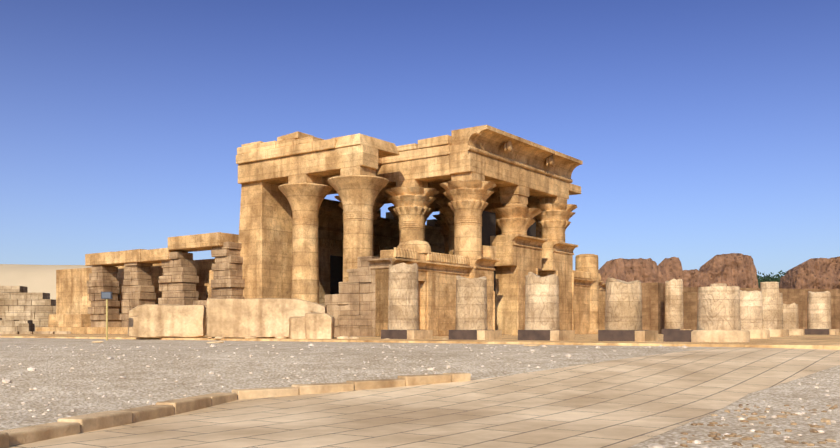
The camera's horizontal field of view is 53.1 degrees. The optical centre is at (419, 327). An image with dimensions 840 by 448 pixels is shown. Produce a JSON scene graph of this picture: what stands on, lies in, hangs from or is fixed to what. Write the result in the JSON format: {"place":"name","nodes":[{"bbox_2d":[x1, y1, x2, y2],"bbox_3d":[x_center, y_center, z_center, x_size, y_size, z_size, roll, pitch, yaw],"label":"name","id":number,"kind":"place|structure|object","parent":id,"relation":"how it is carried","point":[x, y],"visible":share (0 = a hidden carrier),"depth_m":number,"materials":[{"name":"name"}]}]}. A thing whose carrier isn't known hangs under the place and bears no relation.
{"place":"outdoors","nodes":[
{"label":"outdoors","id":0,"kind":"place"},
{"bbox_2d":[0,264,91,299],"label":"dune","id":1,"kind":"structure","parent":0,"point":[37,278],"depth_m":190.65,"materials":[{"name":"beige sand"}]},
{"bbox_2d":[0,338,839,447],"bbox_3d":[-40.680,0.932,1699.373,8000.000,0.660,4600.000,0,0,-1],"label":"ground","id":2,"kind":"structure","parent":0,"point":[233,370],"depth_m":18.23,"materials":[{"name":"grey gravel"}]},
{"bbox_2d":[0,286,70,333],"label":"wall","id":3,"kind":"structure","parent":2,"relation":"on","point":[23,310],"depth_m":94.79,"materials":[{"name":"beige stone"}]},
{"bbox_2d":[106,299,107,339],"bbox_3d":[-14.727,-0.348,39.516,0.090,2.120,0.086,0,0,-1],"label":"pole","id":4,"kind":"object","parent":2,"relation":"on","point":[106,319],"visible":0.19,"depth_m":39.48,"materials":[{"name":"beige wood"}]},
{"bbox_2d":[101,292,112,298],"bbox_3d":[-14.726,-1.478,39.505,0.480,0.420,0.180,0,0,-1],"label":"sign frame","id":5,"kind":"object","parent":4,"relation":"attached to","point":[107,298],"visible":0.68,"depth_m":39.42,"materials":[{"name":"grey metal"}]},
{"bbox_2d":[102,292,110,297],"bbox_3d":[-14.724,-1.518,39.413,0.400,0.260,0.005,0,0,-1],"label":"sign","id":6,"kind":"object","parent":5,"relation":"attached to","point":[106,294],"visible":1,"depth_m":39.41,"materials":[{"name":"grey metal"}]},
{"bbox_2d":[128,304,205,337],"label":"block","id":7,"kind":"structure","parent":2,"relation":"on","point":[162,320],"depth_m":41.80,"materials":[{"name":"sandstone"}]},
{"bbox_2d":[0,372,470,447],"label":"kerb","id":8,"kind":"structure","parent":2,"relation":"on","point":[71,425],"depth_m":12.32,"materials":[{"name":"beige stone"}]},
{"bbox_2d":[208,336,359,339],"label":"stones","id":9,"kind":"object","parent":2,"relation":"on","point":[276,337],"visible":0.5,"depth_m":39.24,"materials":[{"name":"beige stone"}]},
{"bbox_2d":[289,316,305,338],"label":"block","id":10,"kind":"structure","parent":2,"relation":"on","point":[296,327],"depth_m":38.30,"materials":[{"name":"beige stone"}]},
{"bbox_2d":[92,338,539,345],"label":"rocks","id":11,"kind":"object","parent":2,"relation":"on","point":[386,338],"visible":0.52,"depth_m":32.58,"materials":[{"name":"beige stone"}]},
{"bbox_2d":[305,313,334,338],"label":"block","id":12,"kind":"structure","parent":2,"relation":"on","point":[319,325],"depth_m":38.16,"materials":[{"name":"beige stone"}]},
{"bbox_2d":[0,125,839,349],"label":"temple","id":13,"kind":"structure","parent":2,"relation":"on","point":[496,198],"depth_m":56.91,"materials":[{"name":"sandstone"}]},
{"bbox_2d":[207,298,326,337],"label":"block","id":14,"kind":"structure","parent":13,"relation":"on","point":[256,317],"depth_m":39.78,"materials":[{"name":"sandstone"}]},
{"bbox_2d":[330,255,342,293],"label":"rear doors","id":15,"kind":"structure","parent":13,"relation":"in","point":[336,262],"depth_m":64.29,"materials":[{"name":"black"}]},
{"bbox_2d":[381,262,838,341],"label":"columns","id":16,"kind":"structure","parent":13,"relation":"on","point":[638,310],"depth_m":35.74,"materials":[{"name":"stone"}]},
{"bbox_2d":[683,287,839,331],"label":"long wall","id":17,"kind":"structure","parent":13,"relation":"on","point":[799,297],"depth_m":88.79,"materials":[{"name":"stone"}]},
{"bbox_2d":[0,343,839,447],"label":"pebbles","id":18,"kind":"object","parent":2,"relation":"on","point":[656,445],"visible":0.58,"depth_m":17.66,"materials":[{"name":"grey stone"}]},
{"bbox_2d":[598,253,758,287],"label":"rocky mounds","id":19,"kind":"object","parent":2,"relation":"on","point":[739,270],"visible":0.29,"depth_m":113.32,"materials":[{"name":"brown stone"}]},
{"bbox_2d":[680,404,837,447],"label":"stones","id":20,"kind":"object","parent":2,"relation":"on","point":[715,437],"visible":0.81,"depth_m":10.18,"materials":[{"name":"beige stone"}]},
{"bbox_2d":[757,271,771,284],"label":"tree","id":21,"kind":"object","parent":2,"relation":"on","point":[760,278],"visible":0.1,"depth_m":136.45,"materials":[{"name":"green plant"}]},
{"bbox_2d":[758,270,785,287],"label":"tree","id":22,"kind":"object","parent":2,"relation":"on","point":[778,275],"visible":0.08,"depth_m":130.03,"materials":[{"name":"green plant"}]},
{"bbox_2d":[763,276,780,281],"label":"tree","id":23,"kind":"object","parent":2,"relation":"on","point":[769,280],"visible":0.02,"depth_m":128.38,"materials":[{"name":"green plant"}]},
{"bbox_2d":[779,256,839,288],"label":"rocky mounds","id":24,"kind":"object","parent":2,"relation":"on","point":[817,273],"visible":0.31,"depth_m":115.56,"materials":[{"name":"brown stone"}]},
{"bbox_2d":[0,0,839,277],"label":"sky","id":25,"kind":"structure","parent":0,"point":[700,130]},
{"bbox_2d":[9,347,839,447],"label":"path","id":26,"kind":"structure","parent":0,"point":[625,403],"depth_m":12.67,"materials":[{"name":"beige stone"}]}
]}

